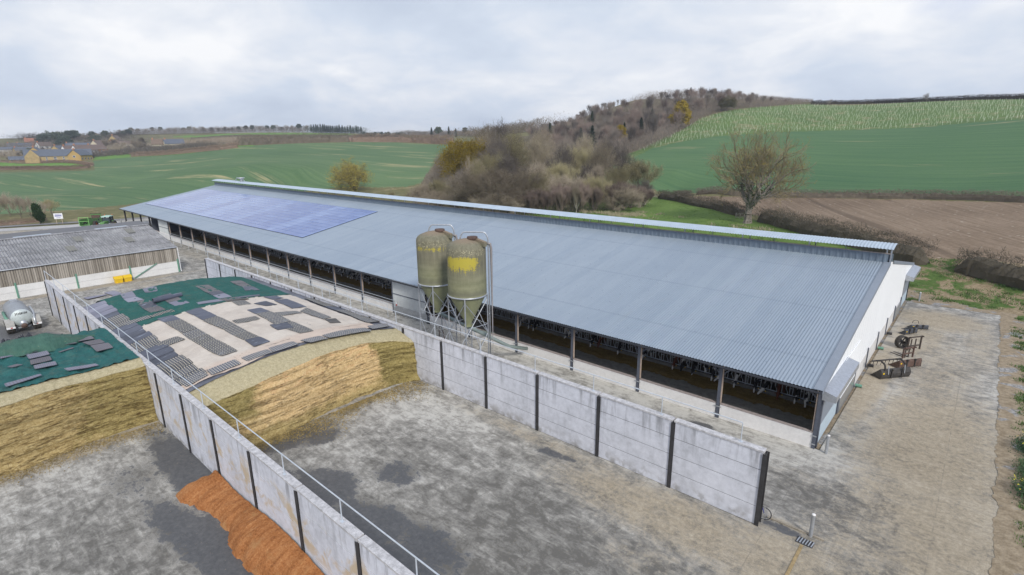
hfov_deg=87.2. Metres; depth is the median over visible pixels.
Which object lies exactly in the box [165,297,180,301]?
rubber mat
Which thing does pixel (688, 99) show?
bare tree
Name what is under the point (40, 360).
rubber mat
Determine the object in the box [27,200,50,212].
bare tree
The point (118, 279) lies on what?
grit bin
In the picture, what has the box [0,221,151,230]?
road
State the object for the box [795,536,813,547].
drain grating
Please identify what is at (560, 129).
bare tree
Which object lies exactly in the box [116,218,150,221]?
farmyard behind
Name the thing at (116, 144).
bare tree
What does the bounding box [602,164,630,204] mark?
bare tree
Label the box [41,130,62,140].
evergreen tree
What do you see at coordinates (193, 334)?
rubber mat
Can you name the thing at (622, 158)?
bare tree
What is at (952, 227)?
ploughed field
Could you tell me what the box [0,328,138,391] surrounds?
green net
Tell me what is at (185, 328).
rubber mat
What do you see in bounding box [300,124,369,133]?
distant wood
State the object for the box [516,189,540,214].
willow scrub
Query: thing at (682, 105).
yellow tree
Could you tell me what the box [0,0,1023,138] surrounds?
sky
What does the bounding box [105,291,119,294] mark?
rubber mat
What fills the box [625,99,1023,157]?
plantation field
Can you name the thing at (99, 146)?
house
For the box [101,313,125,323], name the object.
rubber mat
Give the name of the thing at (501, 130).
bare tree
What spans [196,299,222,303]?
rubber mat
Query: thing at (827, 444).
bollard
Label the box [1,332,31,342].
crumpled plastic
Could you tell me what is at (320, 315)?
rubber mat
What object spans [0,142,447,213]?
crop field
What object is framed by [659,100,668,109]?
bare tree
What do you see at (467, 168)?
bare tree
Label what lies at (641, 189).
willow scrub
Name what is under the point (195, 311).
rubber mat
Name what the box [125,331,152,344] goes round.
rubber mat
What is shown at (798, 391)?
cow
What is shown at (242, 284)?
rubber mat
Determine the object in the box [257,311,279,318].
rubber mat
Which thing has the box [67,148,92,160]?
farmhouse
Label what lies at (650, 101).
bare tree
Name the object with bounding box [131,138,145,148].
bare tree
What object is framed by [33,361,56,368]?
rubber mat
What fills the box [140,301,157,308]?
rubber mat
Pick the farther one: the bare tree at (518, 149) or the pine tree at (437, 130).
the pine tree at (437, 130)
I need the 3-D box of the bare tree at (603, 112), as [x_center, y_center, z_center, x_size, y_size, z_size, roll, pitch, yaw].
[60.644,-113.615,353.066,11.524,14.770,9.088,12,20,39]
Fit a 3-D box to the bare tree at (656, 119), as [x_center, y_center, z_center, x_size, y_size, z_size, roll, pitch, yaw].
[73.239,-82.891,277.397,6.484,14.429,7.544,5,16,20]
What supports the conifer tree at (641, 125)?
on the woodland floor at (629, 152)
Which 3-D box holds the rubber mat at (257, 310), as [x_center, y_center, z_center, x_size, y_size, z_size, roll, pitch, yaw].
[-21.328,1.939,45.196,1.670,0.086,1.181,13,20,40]
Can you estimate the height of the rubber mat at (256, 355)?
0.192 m
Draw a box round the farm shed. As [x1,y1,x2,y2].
[0,221,181,300]
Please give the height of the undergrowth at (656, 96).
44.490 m
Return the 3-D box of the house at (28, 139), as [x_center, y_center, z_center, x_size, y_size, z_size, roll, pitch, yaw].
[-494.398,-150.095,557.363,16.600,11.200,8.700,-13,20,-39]
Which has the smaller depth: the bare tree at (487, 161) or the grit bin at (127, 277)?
the grit bin at (127, 277)
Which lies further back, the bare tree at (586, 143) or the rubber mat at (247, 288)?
the bare tree at (586, 143)
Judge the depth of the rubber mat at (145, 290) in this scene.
52.38 m
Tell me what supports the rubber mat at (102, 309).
on the black plastic sheet at (201, 383)
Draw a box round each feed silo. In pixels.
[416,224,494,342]
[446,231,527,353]
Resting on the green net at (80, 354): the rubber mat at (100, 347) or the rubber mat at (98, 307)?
the rubber mat at (100, 347)
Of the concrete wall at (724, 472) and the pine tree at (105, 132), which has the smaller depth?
the concrete wall at (724, 472)
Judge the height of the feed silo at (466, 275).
11.675 m
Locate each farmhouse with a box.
[8,156,24,162]
[22,149,92,162]
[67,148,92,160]
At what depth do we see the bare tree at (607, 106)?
360.65 m
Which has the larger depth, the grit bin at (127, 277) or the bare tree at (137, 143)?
the bare tree at (137, 143)
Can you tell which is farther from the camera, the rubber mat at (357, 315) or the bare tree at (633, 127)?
the bare tree at (633, 127)
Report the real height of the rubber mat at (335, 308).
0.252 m
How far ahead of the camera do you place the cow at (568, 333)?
50.41 m
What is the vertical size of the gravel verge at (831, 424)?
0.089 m
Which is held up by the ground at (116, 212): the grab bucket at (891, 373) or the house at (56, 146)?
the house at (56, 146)
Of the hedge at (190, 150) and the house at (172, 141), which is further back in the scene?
the house at (172, 141)
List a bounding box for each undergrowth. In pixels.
[436,175,647,214]
[530,88,813,151]
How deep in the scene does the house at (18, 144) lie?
519.43 m
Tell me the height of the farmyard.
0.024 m
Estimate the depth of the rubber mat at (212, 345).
38.11 m
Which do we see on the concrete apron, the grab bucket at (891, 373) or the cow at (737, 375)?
the grab bucket at (891, 373)
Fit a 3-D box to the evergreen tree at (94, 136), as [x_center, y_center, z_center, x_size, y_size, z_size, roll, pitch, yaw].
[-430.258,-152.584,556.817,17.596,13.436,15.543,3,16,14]
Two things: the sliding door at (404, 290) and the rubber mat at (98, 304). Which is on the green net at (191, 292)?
the rubber mat at (98, 304)
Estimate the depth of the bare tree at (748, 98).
335.13 m
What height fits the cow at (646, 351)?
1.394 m
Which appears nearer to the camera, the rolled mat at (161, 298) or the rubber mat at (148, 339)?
the rubber mat at (148, 339)
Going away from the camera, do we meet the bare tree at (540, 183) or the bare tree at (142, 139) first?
the bare tree at (540, 183)
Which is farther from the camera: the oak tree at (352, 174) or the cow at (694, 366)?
the oak tree at (352, 174)
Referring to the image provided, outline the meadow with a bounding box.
[0,133,350,166]
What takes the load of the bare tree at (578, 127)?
on the woodland floor at (629, 152)
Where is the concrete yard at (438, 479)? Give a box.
[0,317,998,574]
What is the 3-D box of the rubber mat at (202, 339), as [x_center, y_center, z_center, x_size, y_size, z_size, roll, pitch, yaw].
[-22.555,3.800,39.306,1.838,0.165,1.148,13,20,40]
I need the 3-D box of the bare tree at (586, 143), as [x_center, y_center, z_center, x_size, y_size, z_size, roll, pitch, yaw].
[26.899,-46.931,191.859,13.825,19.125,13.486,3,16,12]
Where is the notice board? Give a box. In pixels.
[53,213,62,222]
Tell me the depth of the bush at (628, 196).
137.79 m
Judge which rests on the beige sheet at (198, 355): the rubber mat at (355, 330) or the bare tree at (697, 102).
the rubber mat at (355, 330)
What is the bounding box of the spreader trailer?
[78,213,101,225]
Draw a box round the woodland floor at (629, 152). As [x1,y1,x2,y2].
[417,102,807,205]
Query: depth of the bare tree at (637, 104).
359.94 m
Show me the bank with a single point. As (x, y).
(929, 283)
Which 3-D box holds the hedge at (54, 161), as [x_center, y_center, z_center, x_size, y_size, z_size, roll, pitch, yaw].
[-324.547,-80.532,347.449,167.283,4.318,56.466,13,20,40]
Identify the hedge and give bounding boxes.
[0,159,94,165]
[0,164,90,169]
[0,217,47,225]
[130,142,238,156]
[191,134,358,139]
[237,131,349,145]
[350,132,455,143]
[655,189,745,216]
[674,189,693,195]
[695,186,1023,202]
[753,205,939,264]
[810,93,1023,104]
[952,244,1023,289]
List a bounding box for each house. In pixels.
[0,147,12,151]
[6,143,31,146]
[12,146,31,155]
[24,137,34,142]
[34,141,52,148]
[51,144,61,148]
[61,144,71,148]
[65,142,89,144]
[71,144,97,152]
[87,143,107,151]
[90,139,105,144]
[107,134,120,140]
[110,140,132,146]
[151,138,163,146]
[163,138,184,145]
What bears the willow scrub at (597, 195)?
on the pasture
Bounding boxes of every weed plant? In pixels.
[1007,428,1023,455]
[1007,476,1023,505]
[1011,452,1023,478]
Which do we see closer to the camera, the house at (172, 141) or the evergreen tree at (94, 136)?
the house at (172, 141)
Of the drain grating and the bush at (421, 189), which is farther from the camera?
the bush at (421, 189)
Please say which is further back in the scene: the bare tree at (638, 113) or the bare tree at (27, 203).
the bare tree at (638, 113)
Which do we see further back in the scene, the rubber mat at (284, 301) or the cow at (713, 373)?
the rubber mat at (284, 301)
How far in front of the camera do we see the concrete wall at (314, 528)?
25.98 m
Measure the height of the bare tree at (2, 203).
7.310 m
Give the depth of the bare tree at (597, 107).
377.04 m
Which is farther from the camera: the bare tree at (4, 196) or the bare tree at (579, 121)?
the bare tree at (579, 121)
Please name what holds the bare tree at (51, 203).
on the ground at (116, 212)
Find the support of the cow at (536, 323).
on the barn floor at (588, 337)
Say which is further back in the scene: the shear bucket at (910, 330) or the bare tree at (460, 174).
the bare tree at (460, 174)
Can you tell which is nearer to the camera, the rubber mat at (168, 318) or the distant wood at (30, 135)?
the rubber mat at (168, 318)
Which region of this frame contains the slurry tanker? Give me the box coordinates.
[1,299,41,333]
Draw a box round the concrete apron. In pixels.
[820,301,1000,507]
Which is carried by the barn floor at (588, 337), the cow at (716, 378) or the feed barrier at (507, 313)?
the cow at (716, 378)
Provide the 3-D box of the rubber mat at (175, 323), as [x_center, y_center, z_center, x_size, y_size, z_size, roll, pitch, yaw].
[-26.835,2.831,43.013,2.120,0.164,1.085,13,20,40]
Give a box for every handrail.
[44,271,438,574]
[160,233,388,316]
[207,251,742,441]
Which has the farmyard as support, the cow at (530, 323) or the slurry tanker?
the slurry tanker
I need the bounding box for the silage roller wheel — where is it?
[894,335,907,347]
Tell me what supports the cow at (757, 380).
on the barn floor at (588, 337)
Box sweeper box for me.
[907,320,928,328]
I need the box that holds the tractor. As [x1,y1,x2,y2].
[98,215,116,224]
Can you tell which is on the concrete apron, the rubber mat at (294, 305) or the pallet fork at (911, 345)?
the pallet fork at (911, 345)
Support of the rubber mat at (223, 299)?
on the green net at (191, 292)
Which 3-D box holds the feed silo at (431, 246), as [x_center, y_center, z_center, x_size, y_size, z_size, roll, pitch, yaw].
[-4.579,0.165,46.656,3.117,11.675,7.142,31,35,62]
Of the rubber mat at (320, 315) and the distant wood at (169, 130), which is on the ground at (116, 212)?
the distant wood at (169, 130)
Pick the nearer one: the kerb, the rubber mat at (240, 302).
the kerb
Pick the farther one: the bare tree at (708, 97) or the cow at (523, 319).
the bare tree at (708, 97)
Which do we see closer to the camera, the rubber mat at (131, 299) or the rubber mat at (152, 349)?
the rubber mat at (152, 349)
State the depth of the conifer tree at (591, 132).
260.53 m
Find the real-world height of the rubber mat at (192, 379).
0.329 m
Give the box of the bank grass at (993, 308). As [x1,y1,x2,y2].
[893,257,1023,546]
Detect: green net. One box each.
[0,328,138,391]
[96,276,290,325]
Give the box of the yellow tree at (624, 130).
[616,124,627,140]
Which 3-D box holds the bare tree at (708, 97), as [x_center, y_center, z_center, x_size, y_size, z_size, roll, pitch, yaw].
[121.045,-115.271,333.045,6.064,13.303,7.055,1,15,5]
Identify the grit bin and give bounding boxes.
[113,275,122,282]
[122,274,131,281]
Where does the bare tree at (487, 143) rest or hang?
on the woodland floor at (629, 152)
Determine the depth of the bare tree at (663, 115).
309.10 m
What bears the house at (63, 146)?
on the ground at (116, 212)
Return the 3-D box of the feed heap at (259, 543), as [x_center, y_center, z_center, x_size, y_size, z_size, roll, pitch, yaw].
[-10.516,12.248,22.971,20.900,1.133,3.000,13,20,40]
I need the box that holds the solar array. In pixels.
[146,189,376,237]
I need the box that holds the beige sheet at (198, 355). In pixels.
[142,294,372,389]
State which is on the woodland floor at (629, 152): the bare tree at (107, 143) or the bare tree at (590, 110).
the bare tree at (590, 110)
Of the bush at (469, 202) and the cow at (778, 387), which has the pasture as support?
the bush at (469, 202)
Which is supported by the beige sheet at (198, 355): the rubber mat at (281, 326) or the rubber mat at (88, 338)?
the rubber mat at (281, 326)
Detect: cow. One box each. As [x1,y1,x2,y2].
[519,316,530,326]
[528,319,545,328]
[533,320,549,330]
[564,329,586,338]
[589,335,599,346]
[597,337,612,347]
[617,342,633,353]
[642,348,657,358]
[672,357,690,369]
[679,358,694,371]
[691,362,702,374]
[703,364,712,372]
[710,367,719,380]
[714,370,731,380]
[732,373,748,387]
[752,378,763,392]
[757,380,776,393]
[775,383,788,399]
[793,389,805,403]
[802,391,815,406]
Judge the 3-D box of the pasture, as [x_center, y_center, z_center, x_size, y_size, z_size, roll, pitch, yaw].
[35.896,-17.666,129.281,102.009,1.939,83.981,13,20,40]
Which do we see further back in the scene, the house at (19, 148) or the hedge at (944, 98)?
the house at (19, 148)
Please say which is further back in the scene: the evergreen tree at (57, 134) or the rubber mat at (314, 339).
the evergreen tree at (57, 134)
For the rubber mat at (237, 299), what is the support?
on the beige sheet at (198, 355)
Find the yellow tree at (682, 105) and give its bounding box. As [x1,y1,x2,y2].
[667,99,692,126]
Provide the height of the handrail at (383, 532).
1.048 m
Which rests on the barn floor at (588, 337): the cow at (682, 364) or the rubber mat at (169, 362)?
the cow at (682, 364)
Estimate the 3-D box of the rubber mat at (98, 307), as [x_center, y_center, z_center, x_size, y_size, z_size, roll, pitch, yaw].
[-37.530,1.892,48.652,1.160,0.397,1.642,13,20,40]
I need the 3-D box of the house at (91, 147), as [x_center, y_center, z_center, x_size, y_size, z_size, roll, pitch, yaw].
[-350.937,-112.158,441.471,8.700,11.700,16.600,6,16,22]
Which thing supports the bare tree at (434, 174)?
on the ground at (116, 212)
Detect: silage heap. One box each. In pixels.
[0,357,157,475]
[189,328,420,444]
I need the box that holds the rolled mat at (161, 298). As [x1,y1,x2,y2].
[152,293,182,302]
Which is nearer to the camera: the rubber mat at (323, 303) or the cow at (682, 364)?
the cow at (682, 364)
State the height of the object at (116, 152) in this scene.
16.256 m
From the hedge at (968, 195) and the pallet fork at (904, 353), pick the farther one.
the hedge at (968, 195)
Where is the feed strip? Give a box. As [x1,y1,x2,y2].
[194,236,815,419]
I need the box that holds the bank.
[908,258,1023,321]
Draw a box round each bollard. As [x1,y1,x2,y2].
[808,513,815,536]
[824,434,829,453]
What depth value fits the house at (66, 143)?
501.22 m
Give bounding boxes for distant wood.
[0,134,273,157]
[0,135,186,149]
[3,130,149,141]
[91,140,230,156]
[110,125,310,134]
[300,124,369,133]
[356,131,409,136]
[391,129,474,135]
[445,110,564,137]
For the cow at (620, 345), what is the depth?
46.76 m
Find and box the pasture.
[494,197,860,249]
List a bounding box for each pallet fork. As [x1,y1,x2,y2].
[891,346,916,358]
[900,335,923,350]
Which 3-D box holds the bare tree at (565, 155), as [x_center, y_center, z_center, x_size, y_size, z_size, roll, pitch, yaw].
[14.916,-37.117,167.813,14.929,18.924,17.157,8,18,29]
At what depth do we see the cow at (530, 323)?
53.16 m
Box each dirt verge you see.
[910,300,1008,314]
[989,313,1023,574]
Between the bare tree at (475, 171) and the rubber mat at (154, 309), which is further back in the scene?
the bare tree at (475, 171)
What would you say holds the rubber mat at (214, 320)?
on the beige sheet at (198, 355)
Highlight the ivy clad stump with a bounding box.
[31,203,45,222]
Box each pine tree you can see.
[64,130,75,138]
[72,130,80,140]
[100,130,109,135]
[125,129,131,138]
[434,126,442,133]
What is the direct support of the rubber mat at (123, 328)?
on the black plastic sheet at (201, 383)
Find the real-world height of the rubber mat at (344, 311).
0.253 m
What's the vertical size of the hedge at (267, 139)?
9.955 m
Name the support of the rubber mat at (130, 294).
on the green net at (191, 292)
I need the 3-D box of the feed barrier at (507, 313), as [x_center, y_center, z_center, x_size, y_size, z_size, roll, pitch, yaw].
[1.710,3.063,53.594,6.000,1.400,0.100,13,20,40]
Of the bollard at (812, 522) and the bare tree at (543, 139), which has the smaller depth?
the bollard at (812, 522)
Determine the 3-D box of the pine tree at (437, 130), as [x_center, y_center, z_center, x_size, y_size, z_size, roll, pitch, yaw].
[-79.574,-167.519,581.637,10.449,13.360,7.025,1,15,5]
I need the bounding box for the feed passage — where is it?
[148,224,813,429]
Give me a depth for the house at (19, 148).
467.85 m
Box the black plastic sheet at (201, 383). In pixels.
[83,277,393,391]
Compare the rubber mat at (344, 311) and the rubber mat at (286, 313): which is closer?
the rubber mat at (286, 313)
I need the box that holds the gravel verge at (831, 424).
[814,289,1023,449]
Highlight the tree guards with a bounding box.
[683,98,1022,131]
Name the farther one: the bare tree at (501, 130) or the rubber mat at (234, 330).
the bare tree at (501, 130)
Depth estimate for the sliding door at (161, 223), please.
106.92 m
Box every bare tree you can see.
[0,191,23,215]
[0,200,6,212]
[2,194,26,217]
[17,196,39,217]
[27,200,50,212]
[41,198,60,213]
[99,139,115,146]
[111,142,127,147]
[131,137,147,145]
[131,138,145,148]
[424,162,452,186]
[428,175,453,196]
[429,150,453,182]
[445,165,464,188]
[453,181,466,207]
[461,156,485,173]
[467,148,513,192]
[467,167,497,195]
[470,120,500,151]
[472,134,504,160]
[476,131,521,167]
[483,115,521,142]
[491,148,532,190]
[496,127,534,174]
[511,166,530,196]
[513,132,553,170]
[525,170,550,192]
[527,125,561,167]
[528,157,547,186]
[541,127,554,147]
[543,142,580,176]
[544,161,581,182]
[549,135,574,160]
[553,123,565,134]
[555,143,603,175]
[558,129,567,137]
[562,123,569,133]
[567,175,583,212]
[570,119,578,130]
[571,116,584,127]
[571,125,582,144]
[572,131,597,163]
[573,123,587,132]
[573,162,600,182]
[580,174,612,209]
[581,139,620,183]
[583,160,605,201]
[586,134,629,176]
[589,106,596,117]
[589,126,601,143]
[594,104,602,117]
[594,122,602,131]
[596,107,608,121]
[600,124,613,137]
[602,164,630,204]
[603,103,612,112]
[605,143,643,182]
[609,114,625,127]
[609,128,619,143]
[620,157,663,187]
[621,99,629,107]
[624,113,638,126]
[626,126,637,150]
[629,122,639,141]
[629,127,645,146]
[630,99,641,108]
[632,108,642,116]
[637,178,655,204]
[643,109,655,127]
[644,117,661,142]
[646,98,653,114]
[650,115,659,135]
[655,110,669,122]
[655,117,665,130]
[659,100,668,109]
[671,109,685,130]
[681,96,691,107]
[688,87,698,95]
[689,97,707,110]
[690,95,698,109]
[697,89,706,98]
[704,93,711,109]
[714,93,725,102]
[744,95,755,105]
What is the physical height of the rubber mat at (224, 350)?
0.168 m
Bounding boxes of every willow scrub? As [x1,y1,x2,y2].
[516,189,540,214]
[528,186,557,209]
[549,182,575,210]
[564,180,592,211]
[584,179,612,209]
[603,180,633,208]
[617,182,647,207]
[638,185,655,206]
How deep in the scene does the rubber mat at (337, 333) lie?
39.64 m
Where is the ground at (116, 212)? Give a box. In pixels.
[0,98,1009,417]
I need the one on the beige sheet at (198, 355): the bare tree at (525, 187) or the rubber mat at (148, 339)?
the rubber mat at (148, 339)
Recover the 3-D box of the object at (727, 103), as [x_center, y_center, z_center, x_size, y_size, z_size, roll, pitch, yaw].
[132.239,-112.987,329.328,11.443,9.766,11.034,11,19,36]
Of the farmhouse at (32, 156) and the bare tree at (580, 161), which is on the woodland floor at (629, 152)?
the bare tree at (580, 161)
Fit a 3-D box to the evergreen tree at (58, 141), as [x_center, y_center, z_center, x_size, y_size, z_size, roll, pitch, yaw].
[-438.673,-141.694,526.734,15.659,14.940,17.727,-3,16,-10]
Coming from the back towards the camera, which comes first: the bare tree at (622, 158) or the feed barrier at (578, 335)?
the bare tree at (622, 158)
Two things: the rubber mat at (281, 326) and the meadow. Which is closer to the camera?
the rubber mat at (281, 326)
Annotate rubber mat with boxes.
[4,374,40,386]
[26,351,48,358]
[30,356,51,364]
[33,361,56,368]
[64,363,97,370]
[78,336,93,341]
[82,339,104,344]
[84,294,105,298]
[84,301,106,309]
[88,303,108,312]
[90,305,113,315]
[90,343,112,351]
[94,307,117,317]
[97,311,119,321]
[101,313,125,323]
[104,316,129,326]
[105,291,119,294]
[108,320,129,329]
[112,322,137,333]
[117,325,142,336]
[120,291,135,298]
[120,328,145,340]
[124,297,142,301]
[124,315,150,324]
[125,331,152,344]
[130,335,157,348]
[135,339,159,351]
[136,286,156,292]
[139,345,168,355]
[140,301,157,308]
[144,306,165,312]
[144,346,173,360]
[149,309,173,316]
[150,351,177,365]
[154,336,184,346]
[156,355,185,369]
[157,315,179,321]
[161,358,192,374]
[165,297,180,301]
[165,319,187,327]
[168,364,197,379]
[169,301,189,305]
[174,323,196,332]
[175,368,206,385]
[179,371,207,386]
[182,328,205,339]
[186,308,206,314]
[192,334,215,344]
[194,311,215,319]
[196,285,213,288]
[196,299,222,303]
[201,288,219,291]
[201,339,226,350]
[203,316,225,323]
[207,291,223,294]
[207,359,240,374]
[211,345,236,355]
[213,293,231,298]
[213,320,235,328]
[219,297,239,300]
[224,325,246,334]
[225,298,248,300]
[230,280,245,283]
[232,300,250,304]
[232,316,259,323]
[234,331,258,339]
[236,283,250,286]
[237,294,259,297]
[242,286,258,290]
[242,349,272,360]
[245,337,269,345]
[248,308,268,313]
[254,301,276,305]
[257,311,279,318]
[264,296,281,299]
[267,316,290,323]
[269,341,297,351]
[270,322,292,329]
[274,299,293,303]
[275,311,301,315]
[284,302,305,307]
[286,321,302,328]
[289,326,312,332]
[301,308,316,313]
[301,336,327,342]
[305,298,321,301]
[309,312,330,318]
[314,302,336,306]
[322,330,350,337]
[325,306,342,309]
[328,320,340,322]
[336,309,355,313]
[345,313,366,317]
[345,328,370,333]
[357,317,378,322]
[368,323,388,328]
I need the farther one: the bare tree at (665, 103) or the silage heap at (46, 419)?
the bare tree at (665, 103)
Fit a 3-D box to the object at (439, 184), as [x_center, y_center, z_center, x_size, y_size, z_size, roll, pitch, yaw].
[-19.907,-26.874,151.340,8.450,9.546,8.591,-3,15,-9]
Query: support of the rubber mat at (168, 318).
on the green net at (191, 292)
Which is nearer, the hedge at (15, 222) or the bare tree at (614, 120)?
the hedge at (15, 222)
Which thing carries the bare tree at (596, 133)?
on the woodland floor at (629, 152)
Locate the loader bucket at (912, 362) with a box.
[889,358,921,367]
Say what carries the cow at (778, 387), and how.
on the barn floor at (588, 337)
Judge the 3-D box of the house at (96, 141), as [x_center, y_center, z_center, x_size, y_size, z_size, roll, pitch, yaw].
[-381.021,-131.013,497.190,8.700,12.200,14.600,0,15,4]
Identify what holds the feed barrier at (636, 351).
on the cattle barn
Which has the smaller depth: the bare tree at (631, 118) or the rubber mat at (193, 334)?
the rubber mat at (193, 334)
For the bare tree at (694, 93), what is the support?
on the woodland floor at (629, 152)
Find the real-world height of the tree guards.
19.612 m
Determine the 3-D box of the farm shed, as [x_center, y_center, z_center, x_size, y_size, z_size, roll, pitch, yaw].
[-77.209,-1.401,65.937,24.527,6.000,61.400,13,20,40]
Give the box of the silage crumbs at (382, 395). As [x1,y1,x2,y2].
[254,380,443,452]
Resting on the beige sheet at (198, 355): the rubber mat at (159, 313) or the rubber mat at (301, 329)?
the rubber mat at (301, 329)
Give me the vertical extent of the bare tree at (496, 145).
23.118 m
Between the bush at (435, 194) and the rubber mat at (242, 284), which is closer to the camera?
the rubber mat at (242, 284)
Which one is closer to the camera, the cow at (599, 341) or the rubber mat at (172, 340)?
the rubber mat at (172, 340)
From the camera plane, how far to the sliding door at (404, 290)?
57.06 m
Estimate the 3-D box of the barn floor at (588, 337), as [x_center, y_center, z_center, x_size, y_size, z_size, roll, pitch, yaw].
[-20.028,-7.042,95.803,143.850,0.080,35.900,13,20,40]
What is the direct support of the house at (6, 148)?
on the ground at (116, 212)
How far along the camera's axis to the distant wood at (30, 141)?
526.04 m
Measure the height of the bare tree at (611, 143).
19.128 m
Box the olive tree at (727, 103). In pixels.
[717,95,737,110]
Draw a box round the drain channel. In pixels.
[785,544,802,574]
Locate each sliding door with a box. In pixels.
[158,219,168,233]
[392,280,425,313]
[840,340,860,397]
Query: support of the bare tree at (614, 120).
on the woodland floor at (629, 152)
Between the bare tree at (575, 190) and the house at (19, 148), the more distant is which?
the house at (19, 148)
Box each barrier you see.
[170,233,394,306]
[478,305,506,317]
[506,312,552,330]
[553,324,605,344]
[606,338,667,361]
[669,355,744,382]
[744,375,817,402]
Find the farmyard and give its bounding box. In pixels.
[0,224,406,342]
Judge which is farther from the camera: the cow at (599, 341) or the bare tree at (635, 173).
the bare tree at (635, 173)
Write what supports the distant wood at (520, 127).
on the ground at (116, 212)
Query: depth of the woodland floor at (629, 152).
322.89 m
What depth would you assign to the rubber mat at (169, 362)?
36.40 m
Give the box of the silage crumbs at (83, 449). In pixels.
[0,422,165,486]
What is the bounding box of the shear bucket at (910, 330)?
[898,326,917,334]
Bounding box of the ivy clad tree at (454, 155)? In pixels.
[433,134,490,178]
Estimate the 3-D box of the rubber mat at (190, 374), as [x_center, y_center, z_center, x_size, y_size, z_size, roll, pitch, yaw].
[-20.407,5.677,34.081,1.160,0.418,1.762,13,20,40]
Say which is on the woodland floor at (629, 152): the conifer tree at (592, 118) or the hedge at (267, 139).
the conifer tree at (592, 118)
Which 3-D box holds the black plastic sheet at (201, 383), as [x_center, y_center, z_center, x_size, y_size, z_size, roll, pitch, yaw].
[-29.373,2.873,50.986,39.600,4.654,15.450,13,20,40]
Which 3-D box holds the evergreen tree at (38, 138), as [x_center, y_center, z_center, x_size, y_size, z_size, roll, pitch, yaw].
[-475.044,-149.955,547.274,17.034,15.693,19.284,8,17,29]
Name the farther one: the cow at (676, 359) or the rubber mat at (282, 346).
the cow at (676, 359)
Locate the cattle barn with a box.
[119,179,920,448]
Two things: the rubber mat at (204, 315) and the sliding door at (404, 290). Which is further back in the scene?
the sliding door at (404, 290)
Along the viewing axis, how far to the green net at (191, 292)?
50.73 m
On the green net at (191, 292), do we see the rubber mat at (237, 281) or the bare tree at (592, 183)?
the rubber mat at (237, 281)
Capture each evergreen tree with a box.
[34,132,54,142]
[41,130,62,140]
[47,131,70,140]
[52,135,73,144]
[86,134,102,140]
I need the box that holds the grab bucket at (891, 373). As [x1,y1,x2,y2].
[868,358,910,379]
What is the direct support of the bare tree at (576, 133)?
on the woodland floor at (629, 152)
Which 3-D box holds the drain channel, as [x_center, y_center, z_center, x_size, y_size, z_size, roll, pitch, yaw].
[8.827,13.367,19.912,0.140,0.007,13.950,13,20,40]
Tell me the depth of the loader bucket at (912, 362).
43.87 m
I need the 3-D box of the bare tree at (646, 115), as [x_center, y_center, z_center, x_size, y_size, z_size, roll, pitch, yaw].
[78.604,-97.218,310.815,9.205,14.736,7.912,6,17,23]
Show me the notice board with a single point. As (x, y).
(58, 215)
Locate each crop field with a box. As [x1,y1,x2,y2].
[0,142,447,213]
[613,119,1023,195]
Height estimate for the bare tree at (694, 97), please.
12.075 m
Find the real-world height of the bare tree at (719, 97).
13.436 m
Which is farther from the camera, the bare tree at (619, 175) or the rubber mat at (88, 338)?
the bare tree at (619, 175)
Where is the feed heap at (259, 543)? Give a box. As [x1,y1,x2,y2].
[176,470,323,574]
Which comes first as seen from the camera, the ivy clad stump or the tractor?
the tractor
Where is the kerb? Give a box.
[767,516,823,541]
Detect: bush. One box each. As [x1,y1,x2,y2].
[402,182,442,201]
[410,195,445,205]
[416,190,452,205]
[436,163,548,213]
[446,193,463,207]
[458,194,487,209]
[468,193,517,211]
[491,194,526,213]
[539,170,587,209]
[597,183,649,211]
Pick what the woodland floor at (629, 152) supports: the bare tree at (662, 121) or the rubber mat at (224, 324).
the bare tree at (662, 121)
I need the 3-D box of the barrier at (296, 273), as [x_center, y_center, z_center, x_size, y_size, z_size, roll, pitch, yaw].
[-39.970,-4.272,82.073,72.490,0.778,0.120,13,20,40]
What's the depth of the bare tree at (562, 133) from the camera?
285.06 m
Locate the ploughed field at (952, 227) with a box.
[690,196,1023,263]
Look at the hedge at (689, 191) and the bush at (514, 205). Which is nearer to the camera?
the bush at (514, 205)
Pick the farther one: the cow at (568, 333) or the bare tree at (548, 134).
the bare tree at (548, 134)
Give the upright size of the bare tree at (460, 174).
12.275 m
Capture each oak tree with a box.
[324,156,374,191]
[702,118,816,223]
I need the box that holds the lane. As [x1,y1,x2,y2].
[0,217,147,226]
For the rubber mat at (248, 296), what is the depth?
50.02 m
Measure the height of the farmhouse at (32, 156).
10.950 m
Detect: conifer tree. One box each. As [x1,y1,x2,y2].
[588,125,595,147]
[589,111,595,126]
[638,117,645,137]
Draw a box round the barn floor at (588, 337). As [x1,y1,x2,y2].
[182,229,816,401]
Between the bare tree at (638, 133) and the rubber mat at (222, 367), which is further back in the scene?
the bare tree at (638, 133)
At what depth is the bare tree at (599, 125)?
315.02 m
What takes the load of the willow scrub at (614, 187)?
on the pasture
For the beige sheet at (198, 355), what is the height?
0.957 m
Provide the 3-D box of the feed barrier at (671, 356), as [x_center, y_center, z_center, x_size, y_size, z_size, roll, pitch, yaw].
[15.197,6.074,42.060,6.000,1.400,0.100,13,20,40]

